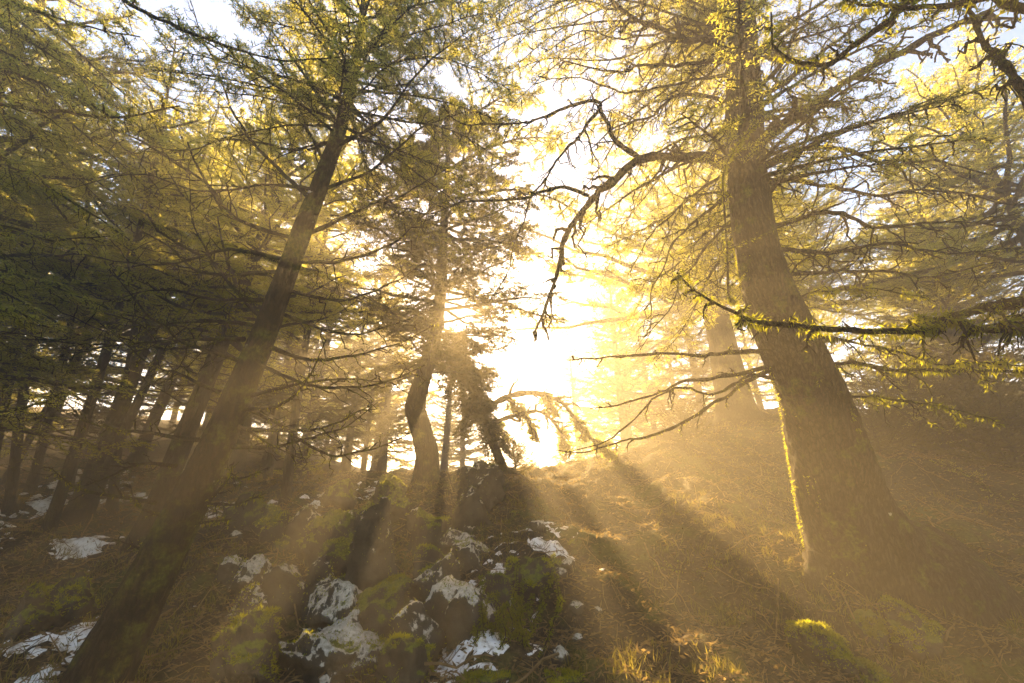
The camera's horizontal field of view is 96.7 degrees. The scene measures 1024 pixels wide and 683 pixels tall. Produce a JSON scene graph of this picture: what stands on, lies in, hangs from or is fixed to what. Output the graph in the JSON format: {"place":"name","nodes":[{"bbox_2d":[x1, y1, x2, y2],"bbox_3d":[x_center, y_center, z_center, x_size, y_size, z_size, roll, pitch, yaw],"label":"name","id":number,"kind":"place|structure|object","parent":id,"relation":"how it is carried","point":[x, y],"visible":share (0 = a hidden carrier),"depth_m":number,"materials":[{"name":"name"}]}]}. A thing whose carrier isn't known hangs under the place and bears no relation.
{"place":"outdoors","nodes":[
{"label":"outdoors","id":0,"kind":"place"},
{"bbox_2d":[0,381,1023,682],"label":"ground","id":1,"kind":"structure","parent":0,"point":[606,545],"depth_m":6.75,"materials":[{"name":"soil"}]},
{"bbox_2d":[2,580,59,640],"bbox_3d":[-4.921,2.788,4.650,0.425,0.622,0.393,0,-22,0],"label":"boulder","id":2,"kind":"object","parent":1,"relation":"on","point":[34,612],"visible":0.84,"depth_m":4.61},
{"bbox_2d":[2,148,102,433],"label":"fir tree","id":3,"kind":"object","parent":1,"relation":"on","point":[31,410],"visible":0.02,"depth_m":12.75,"materials":[{"name":"green plant"}]},
{"bbox_2d":[0,131,106,513],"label":"fir tree","id":4,"kind":"object","parent":1,"relation":"on","point":[10,503],"visible":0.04,"depth_m":10.21,"materials":[{"name":"green plant"}]},
{"bbox_2d":[0,148,131,465],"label":"fir tree","id":5,"kind":"object","parent":1,"relation":"on","point":[24,331],"visible":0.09,"depth_m":10.99,"materials":[{"name":"green plant"}]},
{"bbox_2d":[0,16,134,460],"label":"fir tree","id":6,"kind":"object","parent":1,"relation":"on","point":[17,339],"visible":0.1,"depth_m":9.86,"materials":[{"name":"green plant"}]},
{"bbox_2d":[2,100,140,492],"bbox_3d":[-11.082,-1.542,11.606,2.952,10.458,3.269,0,-10,-6],"label":"fir tree","id":7,"kind":"object","parent":1,"relation":"on","point":[33,478],"visible":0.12,"depth_m":11.08,"materials":[{"name":"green plant"}]},
{"bbox_2d":[45,570,100,630],"bbox_3d":[-4.977,3.024,4.953,0.633,0.954,0.576,0,-22,0],"label":"boulder","id":8,"kind":"object","parent":1,"relation":"on","point":[72,598],"visible":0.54,"depth_m":4.97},
{"bbox_2d":[12,314,159,451],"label":"fir tree","id":9,"kind":"object","parent":1,"relation":"on","point":[57,412],"visible":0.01,"depth_m":15.27,"materials":[{"name":"green plant"}]},
{"bbox_2d":[0,234,188,483],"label":"fir tree","id":10,"kind":"object","parent":1,"relation":"on","point":[4,476],"visible":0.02,"depth_m":12.09,"materials":[{"name":"green plant"}]},
{"bbox_2d":[1,606,193,682],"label":"snow","id":11,"kind":"structure","parent":1,"relation":"on","point":[63,639],"depth_m":4.41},
{"bbox_2d":[0,0,214,464],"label":"fir tree","id":12,"kind":"object","parent":1,"relation":"on","point":[22,379],"visible":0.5,"depth_m":8.36,"materials":[{"name":"green plant"}]},
{"bbox_2d":[27,131,194,490],"bbox_3d":[-10.420,-1.355,12.146,3.905,10.276,3.167,-17,-28,36],"label":"fir tree","id":13,"kind":"object","parent":1,"relation":"on","point":[74,477],"visible":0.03,"depth_m":11.20,"materials":[{"name":"green plant"}]},
{"bbox_2d":[0,31,231,532],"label":"fir tree","id":14,"kind":"object","parent":1,"relation":"on","point":[52,518],"visible":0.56,"depth_m":8.96,"materials":[{"name":"green plant"}]},
{"bbox_2d":[31,142,218,514],"bbox_3d":[-9.018,-0.819,11.042,3.749,9.518,2.974,4,-23,-35],"label":"fir tree","id":15,"kind":"object","parent":1,"relation":"on","point":[111,506],"visible":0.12,"depth_m":10.48,"materials":[{"name":"green plant"}]},
{"bbox_2d":[0,469,258,570],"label":"snow","id":16,"kind":"structure","parent":1,"relation":"on","point":[83,544],"depth_m":7.59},
{"bbox_2d":[39,297,219,445],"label":"fir tree","id":17,"kind":"object","parent":1,"relation":"on","point":[97,409],"visible":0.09,"depth_m":14.00,"materials":[{"name":"green plant"}]},
{"bbox_2d":[0,0,341,430],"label":"overhanging tree","id":18,"kind":"object","parent":1,"relation":"on","point":[13,70],"visible":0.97,"depth_m":5.35,"materials":[{"name":"green plant"}]},
{"bbox_2d":[0,86,341,526],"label":"fir tree","id":19,"kind":"object","parent":1,"relation":"on","point":[80,509],"visible":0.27,"depth_m":9.90,"materials":[{"name":"green plant"}]},
{"bbox_2d":[72,229,274,462],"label":"fir tree","id":20,"kind":"object","parent":1,"relation":"on","point":[199,366],"visible":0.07,"depth_m":14.22,"materials":[{"name":"green plant"}]},
{"bbox_2d":[59,89,288,518],"bbox_3d":[-7.214,-1.514,10.731,3.426,10.960,3.094,3,-17,22],"label":"fir tree","id":21,"kind":"object","parent":1,"relation":"on","point":[130,417],"visible":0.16,"depth_m":9.81,"materials":[{"name":"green plant"}]},
{"bbox_2d":[122,184,301,467],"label":"fir tree","id":22,"kind":"object","parent":1,"relation":"on","point":[138,453],"visible":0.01,"depth_m":13.21,"materials":[{"name":"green plant"}]},
{"bbox_2d":[214,554,241,584],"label":"boulder","id":23,"kind":"object","parent":1,"relation":"on","point":[228,567],"visible":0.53,"depth_m":5.98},
{"bbox_2d":[63,48,408,552],"bbox_3d":[-4.945,-2.098,9.276,5.256,11.670,5.677,-11,-25,26],"label":"fir tree","id":24,"kind":"object","parent":1,"relation":"on","point":[177,452],"visible":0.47,"depth_m":8.44,"materials":[{"name":"green plant"}]},
{"bbox_2d":[208,604,282,682],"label":"boulder","id":25,"kind":"object","parent":1,"relation":"on","point":[245,648],"visible":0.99,"depth_m":3.76,"materials":[{"name":"plant"}]},
{"bbox_2d":[167,243,324,470],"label":"fir tree","id":26,"kind":"object","parent":1,"relation":"on","point":[239,456],"visible":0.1,"depth_m":13.38,"materials":[{"name":"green plant"}]},
{"bbox_2d":[224,490,268,530],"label":"boulder","id":27,"kind":"object","parent":1,"relation":"on","point":[248,515],"visible":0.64,"depth_m":7.56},
{"bbox_2d":[226,553,272,595],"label":"boulder","id":28,"kind":"object","parent":1,"relation":"on","point":[252,569],"visible":0.62,"depth_m":5.92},
{"bbox_2d":[228,581,277,622],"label":"boulder","id":29,"kind":"object","parent":1,"relation":"on","point":[250,598],"visible":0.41,"depth_m":5.18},
{"bbox_2d":[250,504,280,534],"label":"boulder","id":30,"kind":"object","parent":1,"relation":"on","point":[271,511],"visible":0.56,"depth_m":7.69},
{"bbox_2d":[0,0,542,682],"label":"leaning fir","id":31,"kind":"object","parent":1,"relation":"on","point":[114,646],"visible":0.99,"depth_m":5.52,"materials":[{"name":"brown plant"}]},
{"bbox_2d":[258,509,290,543],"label":"boulder","id":32,"kind":"object","parent":1,"relation":"on","point":[273,530],"visible":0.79,"depth_m":7.33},
{"bbox_2d":[187,265,366,466],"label":"fir tree","id":33,"kind":"object","parent":1,"relation":"on","point":[263,464],"visible":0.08,"depth_m":15.57,"materials":[{"name":"green plant"}]},
{"bbox_2d":[261,561,304,617],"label":"boulder","id":34,"kind":"object","parent":1,"relation":"on","point":[282,585],"visible":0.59,"depth_m":5.34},
{"bbox_2d":[242,198,355,479],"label":"fir tree","id":35,"kind":"object","parent":1,"relation":"on","point":[270,458],"visible":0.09,"depth_m":12.92,"materials":[{"name":"green plant"}]},
{"bbox_2d":[284,503,321,551],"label":"boulder","id":36,"kind":"object","parent":1,"relation":"on","point":[298,523],"visible":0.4,"depth_m":7.28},
{"bbox_2d":[273,394,336,478],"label":"young fir","id":37,"kind":"object","parent":1,"relation":"on","point":[301,466],"visible":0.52,"depth_m":12.98,"materials":[{"name":"green plant"}]},
{"bbox_2d":[236,262,387,474],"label":"fir tree","id":38,"kind":"object","parent":1,"relation":"on","point":[318,403],"visible":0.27,"depth_m":13.80,"materials":[{"name":"green plant"}]},
{"bbox_2d":[229,120,400,507],"bbox_3d":[-4.783,-1.462,11.172,3.305,10.576,4.165,-18,-26,37],"label":"fir tree","id":39,"kind":"object","parent":1,"relation":"on","point":[287,482],"visible":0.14,"depth_m":10.46,"materials":[{"name":"green plant"}]},
{"bbox_2d":[299,554,336,622],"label":"boulder","id":40,"kind":"object","parent":1,"relation":"on","point":[319,572],"visible":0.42,"depth_m":5.53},
{"bbox_2d":[295,508,354,578],"bbox_3d":[-2.644,3.104,6.662,1.210,1.277,1.098,0,-22,0],"label":"boulder","id":41,"kind":"object","parent":1,"relation":"on","point":[334,542],"visible":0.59,"depth_m":6.52,"materials":[{"name":"plant"}]},
{"bbox_2d":[276,605,389,682],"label":"boulder","id":42,"kind":"object","parent":1,"relation":"on","point":[340,650],"visible":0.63,"depth_m":4.21,"materials":[{"name":"stone"}]},
{"bbox_2d":[305,578,362,630],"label":"boulder","id":43,"kind":"object","parent":1,"relation":"on","point":[328,603],"visible":0.73,"depth_m":4.97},
{"bbox_2d":[320,478,356,510],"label":"boulder","id":44,"kind":"object","parent":1,"relation":"on","point":[341,495],"visible":0.88,"depth_m":8.48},
{"bbox_2d":[304,322,377,463],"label":"fir tree","id":45,"kind":"object","parent":1,"relation":"on","point":[334,453],"visible":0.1,"depth_m":22.53,"materials":[{"name":"green plant"}]},
{"bbox_2d":[300,303,404,470],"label":"fir tree","id":46,"kind":"object","parent":1,"relation":"on","point":[345,464],"visible":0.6,"depth_m":14.03,"materials":[{"name":"green plant"}]},
{"bbox_2d":[345,496,398,590],"bbox_3d":[-1.728,2.891,5.805,0.846,1.751,0.754,0,-22,0],"label":"boulder","id":47,"kind":"object","parent":1,"relation":"on","point":[371,561],"visible":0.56,"depth_m":5.65,"materials":[{"name":"stone"}]},
{"bbox_2d":[336,304,419,471],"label":"fir tree","id":48,"kind":"object","parent":1,"relation":"on","point":[387,456],"visible":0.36,"depth_m":17.78,"materials":[{"name":"green plant"}]},
{"bbox_2d":[339,251,419,471],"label":"fir tree","id":49,"kind":"object","parent":1,"relation":"on","point":[363,465],"visible":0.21,"depth_m":18.03,"materials":[{"name":"green plant"}]},
{"bbox_2d":[356,579,405,637],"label":"boulder","id":50,"kind":"object","parent":1,"relation":"on","point":[380,604],"visible":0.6,"depth_m":4.81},
{"bbox_2d":[323,287,445,470],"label":"fir tree","id":51,"kind":"object","parent":1,"relation":"on","point":[400,398],"visible":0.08,"depth_m":20.74,"materials":[{"name":"green plant"}]},
{"bbox_2d":[374,473,406,495],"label":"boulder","id":52,"kind":"object","parent":1,"relation":"on","point":[393,479],"visible":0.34,"depth_m":9.26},
{"bbox_2d":[372,478,410,521],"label":"boulder","id":53,"kind":"object","parent":1,"relation":"on","point":[400,504],"visible":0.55,"depth_m":7.95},
{"bbox_2d":[374,631,436,682],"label":"boulder","id":54,"kind":"object","parent":1,"relation":"on","point":[402,658],"visible":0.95,"depth_m":3.81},
{"bbox_2d":[389,599,446,661],"bbox_3d":[-0.949,2.775,4.348,0.547,0.576,0.475,-11,-25,26],"label":"boulder","id":55,"kind":"object","parent":1,"relation":"on","point":[414,619],"visible":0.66,"depth_m":4.31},
{"bbox_2d":[412,542,443,577],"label":"boulder","id":56,"kind":"object","parent":1,"relation":"on","point":[430,553],"visible":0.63,"depth_m":5.70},
{"bbox_2d":[407,506,450,556],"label":"boulder","id":57,"kind":"object","parent":1,"relation":"on","point":[428,528],"visible":0.63,"depth_m":6.84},
{"bbox_2d":[409,553,460,602],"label":"boulder","id":58,"kind":"object","parent":1,"relation":"on","point":[427,579],"visible":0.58,"depth_m":5.38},
{"bbox_2d":[394,322,486,471],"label":"fir tree","id":59,"kind":"object","parent":1,"relation":"on","point":[445,456],"visible":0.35,"depth_m":20.24,"materials":[{"name":"green plant"}]},
{"bbox_2d":[424,574,468,648],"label":"boulder","id":60,"kind":"object","parent":1,"relation":"on","point":[443,591],"visible":0.31,"depth_m":4.61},
{"bbox_2d":[303,78,592,486],"bbox_3d":[-1.859,-1.233,10.682,5.585,8.837,6.451,14,-26,-30],"label":"crooked tree","id":61,"kind":"object","parent":1,"relation":"on","point":[441,284],"visible":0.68,"depth_m":10.47,"materials":[{"name":"green plant"}]},
{"bbox_2d":[437,529,475,556],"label":"boulder","id":62,"kind":"object","parent":1,"relation":"on","point":[447,540],"visible":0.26,"depth_m":6.80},
{"bbox_2d":[444,537,489,558],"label":"boulder","id":63,"kind":"object","parent":1,"relation":"on","point":[482,547],"visible":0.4,"depth_m":6.27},
{"bbox_2d":[455,541,482,572],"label":"boulder","id":64,"kind":"object","parent":1,"relation":"on","point":[468,555],"visible":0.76,"depth_m":5.97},
{"bbox_2d":[432,389,506,471],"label":"fir tree","id":65,"kind":"object","parent":1,"relation":"on","point":[468,459],"visible":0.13,"depth_m":24.41,"materials":[{"name":"green plant"}]},
{"bbox_2d":[444,583,497,656],"bbox_3d":[-0.389,2.753,4.352,0.518,0.791,0.484,0,-22,0],"label":"boulder","id":66,"kind":"object","parent":1,"relation":"on","point":[462,614],"visible":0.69,"depth_m":4.28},
{"bbox_2d":[451,485,491,531],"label":"boulder","id":67,"kind":"object","parent":1,"relation":"on","point":[470,510],"visible":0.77,"depth_m":7.47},
{"bbox_2d":[457,459,505,512],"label":"boulder","id":68,"kind":"object","parent":1,"relation":"on","point":[486,480],"visible":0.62,"depth_m":8.43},
{"bbox_2d":[456,665,513,682],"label":"boulder","id":69,"kind":"object","parent":1,"relation":"on","point":[503,675],"visible":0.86,"depth_m":3.71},
{"bbox_2d":[484,570,513,607],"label":"boulder","id":70,"kind":"object","parent":1,"relation":"on","point":[500,583],"visible":0.69,"depth_m":5.13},
{"bbox_2d":[410,522,604,682],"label":"snow","id":71,"kind":"structure","parent":1,"relation":"on","point":[488,641],"depth_m":4.17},
{"bbox_2d":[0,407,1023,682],"bbox_3d":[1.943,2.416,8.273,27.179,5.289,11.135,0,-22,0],"label":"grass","id":72,"kind":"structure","parent":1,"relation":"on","point":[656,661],"depth_m":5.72,"materials":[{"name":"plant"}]},
{"bbox_2d":[487,435,537,473],"bbox_3d":[0.015,2.867,11.315,1.367,1.038,1.334,-7,-23,17],"label":"shrub","id":73,"kind":"object","parent":1,"relation":"on","point":[515,456],"visible":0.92,"depth_m":11.15,"materials":[{"name":"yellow plant"}]},
{"bbox_2d":[418,336,617,473],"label":"leaning bush fir","id":74,"kind":"object","parent":1,"relation":"on","point":[478,406],"visible":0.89,"depth_m":11.41,"materials":[{"name":"green plant"}]},
{"bbox_2d":[470,553,565,658],"bbox_3d":[-0.031,2.611,4.588,1.180,0.858,1.248,0,-22,0],"label":"little plant","id":75,"kind":"object","parent":1,"relation":"on","point":[513,618],"visible":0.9,"depth_m":4.27,"materials":[{"name":"needle"},{"name":"twig bark"}]},
{"bbox_2d":[502,555,556,602],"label":"boulder","id":76,"kind":"object","parent":1,"relation":"on","point":[535,572],"visible":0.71,"depth_m":5.27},
{"bbox_2d":[543,667,585,682],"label":"boulder","id":77,"kind":"object","parent":1,"relation":"on","point":[567,676],"visible":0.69,"depth_m":3.82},
{"bbox_2d":[546,345,607,462],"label":"fir tree","id":78,"kind":"object","parent":1,"relation":"on","point":[577,443],"visible":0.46,"depth_m":24.01,"materials":[{"name":"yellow plant"}]},
{"bbox_2d":[579,336,658,451],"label":"fir tree","id":79,"kind":"object","parent":1,"relation":"on","point":[635,433],"visible":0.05,"depth_m":26.86,"materials":[{"name":"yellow plant"}]},
{"bbox_2d":[568,264,684,445],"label":"fir tree","id":80,"kind":"object","parent":1,"relation":"on","point":[622,396],"visible":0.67,"depth_m":19.04,"materials":[{"name":"yellow plant"}]},
{"bbox_2d":[570,289,696,438],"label":"fir tree","id":81,"kind":"object","parent":1,"relation":"on","point":[634,388],"visible":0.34,"depth_m":20.86,"materials":[{"name":"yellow plant"}]},
{"bbox_2d":[615,323,693,437],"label":"fir tree","id":82,"kind":"object","parent":1,"relation":"on","point":[646,378],"visible":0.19,"depth_m":21.35,"materials":[{"name":"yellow plant"}]},
{"bbox_2d":[632,305,714,420],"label":"fir tree","id":83,"kind":"object","parent":1,"relation":"on","point":[679,374],"visible":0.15,"depth_m":22.97,"materials":[{"name":"yellow plant"}]},
{"bbox_2d":[654,400,711,441],"bbox_3d":[4.472,2.180,12.071,1.600,1.245,1.641,-1,-22,2],"label":"shrub","id":84,"kind":"object","parent":1,"relation":"on","point":[681,414],"visible":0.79,"depth_m":11.90,"materials":[{"name":"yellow plant"}]},
{"bbox_2d":[361,0,1023,628],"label":"mossy tree","id":85,"kind":"object","parent":1,"relation":"on","point":[861,532],"visible":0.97,"depth_m":5.86,"materials":[{"name":"brown plant"}]},
{"bbox_2d":[645,554,741,576],"bbox_3d":[2.466,2.984,6.083,1.264,0.260,0.508,0,-22,0],"label":"fallen branch","id":86,"kind":"object","parent":1,"relation":"on","point":[736,556],"visible":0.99,"depth_m":6.12,"materials":[{"name":"wood"}]},
{"bbox_2d":[651,263,742,414],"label":"fir tree","id":87,"kind":"object","parent":1,"relation":"on","point":[695,370],"visible":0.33,"depth_m":17.72,"materials":[{"name":"yellow plant"}]},
{"bbox_2d":[508,104,963,423],"bbox_3d":[5.444,-2.510,14.273,12.891,10.005,11.488,-8,-19,20],"label":"fir tree","id":88,"kind":"object","parent":1,"relation":"on","point":[742,404],"visible":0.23,"depth_m":13.54,"materials":[{"name":"yellow plant"}]},
{"bbox_2d":[704,305,777,409],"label":"fir tree","id":89,"kind":"object","parent":1,"relation":"on","point":[759,397],"visible":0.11,"depth_m":20.62,"materials":[{"name":"brown plant"}]},
{"bbox_2d":[698,172,899,388],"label":"fir tree","id":90,"kind":"object","parent":1,"relation":"on","point":[814,229],"visible":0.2,"depth_m":14.23,"materials":[{"name":"green plant"}]},
{"bbox_2d":[784,619,858,677],"bbox_3d":[3.137,3.121,4.514,0.610,0.654,0.600,15,-27,-33],"label":"boulder","id":91,"kind":"object","parent":1,"relation":"on","point":[813,644],"visible":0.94,"depth_m":4.45,"materials":[{"name":"stone"}]},
{"bbox_2d":[810,300,874,401],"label":"fir tree","id":92,"kind":"object","parent":1,"relation":"on","point":[836,349],"visible":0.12,"depth_m":21.68,"materials":[{"name":"green plant"}]},
{"bbox_2d":[669,0,1023,369],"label":"overhanging tree","id":93,"kind":"object","parent":1,"relation":"on","point":[924,327],"visible":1,"depth_m":3.44,"materials":[{"name":"green plant"}]},
{"bbox_2d":[848,608,889,652],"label":"boulder","id":94,"kind":"object","parent":1,"relation":"on","point":[869,623],"visible":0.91,"depth_m":4.74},
{"bbox_2d":[851,656,892,682],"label":"boulder","id":95,"kind":"object","parent":1,"relation":"on","point":[869,671],"visible":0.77,"depth_m":4.25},
{"bbox_2d":[840,346,921,430],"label":"young fir","id":96,"kind":"object","parent":1,"relation":"on","point":[865,373],"visible":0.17,"depth_m":12.44,"materials":[{"name":"green plant"}]},
{"bbox_2d":[844,269,931,382],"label":"fir tree","id":97,"kind":"object","parent":1,"relation":"on","point":[862,325],"visible":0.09,"depth_m":20.23,"materials":[{"name":"green plant"}]},
{"bbox_2d":[854,398,925,453],"bbox_3d":[8.678,2.073,10.825,1.867,1.452,1.914,4,-22,-11],"label":"shrub","id":98,"kind":"object","parent":1,"relation":"on","point":[876,437],"visible":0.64,"depth_m":10.63,"materials":[{"name":"green plant"}]},
{"bbox_2d":[846,361,958,446],"bbox_3d":[9.885,1.765,11.588,2.934,2.283,3.008,9,-24,-21],"label":"shrub","id":99,"kind":"object","parent":1,"relation":"on","point":[894,390],"visible":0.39,"depth_m":11.25,"materials":[{"name":"green plant"}]},
{"bbox_2d":[876,593,944,663],"bbox_3d":[4.163,3.096,4.746,0.695,0.821,0.641,0,-22,0],"label":"boulder","id":100,"kind":"object","parent":1,"relation":"on","point":[914,635],"visible":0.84,"depth_m":4.61,"materials":[{"name":"stone"}]},
{"bbox_2d":[810,20,1023,322],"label":"fir tree","id":101,"kind":"object","parent":1,"relation":"on","point":[994,182],"visible":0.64,"depth_m":11.01,"materials":[{"name":"green plant"}]},
{"bbox_2d":[868,336,968,453],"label":"young fir","id":102,"kind":"object","parent":1,"relation":"on","point":[899,382],"visible":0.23,"depth_m":11.55,"materials":[{"name":"green plant"}]},
{"bbox_2d":[837,156,1023,403],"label":"fir tree","id":103,"kind":"object","parent":1,"relation":"on","point":[991,340],"visible":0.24,"depth_m":13.22,"materials":[{"name":"green plant"}]},
{"bbox_2d":[852,189,1023,388],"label":"fir tree","id":104,"kind":"object","parent":1,"relation":"on","point":[881,302],"visible":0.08,"depth_m":14.77,"materials":[{"name":"green plant"}]},
{"bbox_2d":[858,183,1023,404],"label":"fir tree","id":105,"kind":"object","parent":1,"relation":"on","point":[948,333],"visible":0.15,"depth_m":13.68,"materials":[{"name":"green plant"}]},
{"bbox_2d":[866,345,1023,459],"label":"shrub","id":106,"kind":"object","parent":1,"relation":"on","point":[938,385],"visible":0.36,"depth_m":10.80,"materials":[{"name":"green plant"}]},
{"bbox_2d":[872,335,1023,425],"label":"shrub","id":107,"kind":"object","parent":1,"relation":"on","point":[963,352],"visible":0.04,"depth_m":12.56,"materials":[{"name":"green plant"}]},
{"bbox_2d":[888,344,1023,453],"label":"shrub","id":108,"kind":"object","parent":1,"relation":"on","point":[1007,389],"visible":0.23,"depth_m":10.58,"materials":[{"name":"green plant"}]},
{"bbox_2d":[918,381,1023,471],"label":"shrub","id":109,"kind":"object","parent":1,"relation":"on","point":[1011,440],"visible":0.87,"depth_m":9.39,"materials":[{"name":"green plant"}]},
{"bbox_2d":[0,0,1023,471],"label":"sky","id":110,"kind":"structure","parent":0,"point":[535,366],"materials":[{"name":"white"}]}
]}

